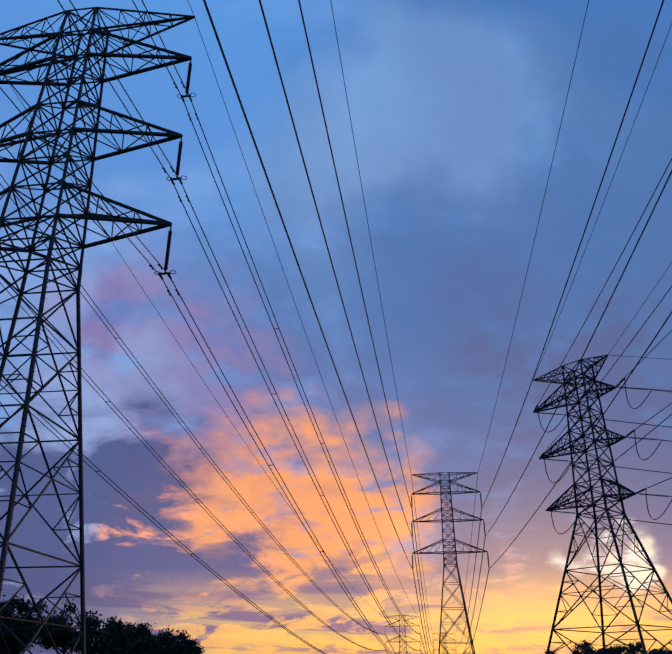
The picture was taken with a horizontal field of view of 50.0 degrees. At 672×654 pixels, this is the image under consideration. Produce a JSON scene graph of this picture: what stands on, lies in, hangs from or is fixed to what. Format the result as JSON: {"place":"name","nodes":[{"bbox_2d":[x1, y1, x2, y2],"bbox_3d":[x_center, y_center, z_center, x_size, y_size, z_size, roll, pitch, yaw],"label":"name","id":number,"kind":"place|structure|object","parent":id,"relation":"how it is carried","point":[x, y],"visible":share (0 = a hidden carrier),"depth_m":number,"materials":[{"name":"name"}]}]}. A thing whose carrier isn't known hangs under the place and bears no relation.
{"place":"outdoors","nodes":[
{"label":"outdoors","id":0,"kind":"place"},
{"bbox_2d":[0,613,27,653],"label":"tree","id":1,"kind":"object","parent":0,"point":[18,651],"visible":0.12,"depth_m":105.32,"materials":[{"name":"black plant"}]},
{"bbox_2d":[0,595,56,653],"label":"tree","id":2,"kind":"object","parent":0,"point":[24,637],"visible":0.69,"depth_m":97.14,"materials":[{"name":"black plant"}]},
{"bbox_2d":[37,599,104,653],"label":"tree","id":3,"kind":"object","parent":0,"point":[61,637],"visible":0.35,"depth_m":108.80,"materials":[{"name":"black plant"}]},
{"bbox_2d":[67,610,138,653],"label":"tree","id":4,"kind":"object","parent":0,"point":[114,637],"visible":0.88,"depth_m":101.18,"materials":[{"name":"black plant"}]},
{"bbox_2d":[95,619,135,653],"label":"tree","id":5,"kind":"object","parent":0,"point":[104,632],"visible":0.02,"depth_m":121.64,"materials":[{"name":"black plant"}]},
{"bbox_2d":[154,625,205,653],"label":"tree","id":6,"kind":"object","parent":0,"point":[177,644],"visible":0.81,"depth_m":124.76,"materials":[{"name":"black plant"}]},
{"bbox_2d":[0,0,671,653],"label":"sky","id":7,"kind":"structure","parent":0,"point":[456,107],"materials":[{"name":"blue"}]},
{"bbox_2d":[570,639,607,653],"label":"tree","id":8,"kind":"object","parent":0,"point":[585,644],"visible":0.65,"depth_m":226.52,"materials":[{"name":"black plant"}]},
{"bbox_2d":[592,644,624,653],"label":"tree","id":9,"kind":"object","parent":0,"point":[610,649],"visible":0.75,"depth_m":214.59,"materials":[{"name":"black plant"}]},
{"bbox_2d":[617,640,646,653],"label":"tree","id":10,"kind":"object","parent":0,"point":[630,650],"visible":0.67,"depth_m":228.97,"materials":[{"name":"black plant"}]},
{"bbox_2d":[648,645,671,653],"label":"tree","id":11,"kind":"object","parent":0,"point":[661,651],"visible":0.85,"depth_m":238.83,"materials":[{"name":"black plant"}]},
{"label":"ground","id":12,"kind":"structure","parent":0,"visible":0},
{"bbox_2d":[0,7,193,653],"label":"pylon","id":13,"kind":"object","parent":12,"relation":"on","point":[86,215],"visible":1,"depth_m":52.65,"materials":[{"name":"metal"}]},
{"bbox_2d":[0,14,671,649],"bbox_3d":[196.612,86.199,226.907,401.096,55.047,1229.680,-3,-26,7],"label":"line hardware","id":14,"kind":"structure","parent":13,"relation":"attached to","point":[190,96],"depth_m":52.71,"materials":[{"name":"metal"}]},
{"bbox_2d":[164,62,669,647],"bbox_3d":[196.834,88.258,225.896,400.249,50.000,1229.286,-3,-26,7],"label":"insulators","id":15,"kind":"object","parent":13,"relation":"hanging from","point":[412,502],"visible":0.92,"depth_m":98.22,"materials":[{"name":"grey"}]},
{"bbox_2d":[106,622,166,653],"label":"tree","id":16,"kind":"object","parent":12,"relation":"on","point":[146,640],"visible":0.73,"depth_m":115.42,"materials":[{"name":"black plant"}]},
{"bbox_2d":[0,0,671,653],"bbox_3d":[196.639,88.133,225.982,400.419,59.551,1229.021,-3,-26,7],"label":"conductors","id":17,"kind":"structure","parent":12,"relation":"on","point":[350,332],"depth_m":68.19,"materials":[{"name":"black"}]},
{"bbox_2d":[386,615,419,653],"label":"pylon","id":18,"kind":"object","parent":12,"relation":"on","point":[399,621],"visible":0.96,"depth_m":396.49,"materials":[{"name":"metal"}]},
{"bbox_2d":[433,633,454,652],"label":"pylon","id":19,"kind":"object","parent":12,"relation":"on","point":[444,641],"visible":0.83,"depth_m":471.94,"materials":[{"name":"metal"}]},
{"bbox_2d":[412,472,487,653],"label":"pylon","id":20,"kind":"object","parent":12,"relation":"on","point":[449,552],"visible":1,"depth_m":153.38,"materials":[{"name":"metal"}]},
{"bbox_2d":[533,354,671,653],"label":"pylon","id":21,"kind":"object","parent":12,"relation":"on","point":[594,441],"visible":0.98,"depth_m":105.39,"materials":[{"name":"metal"}]}
]}

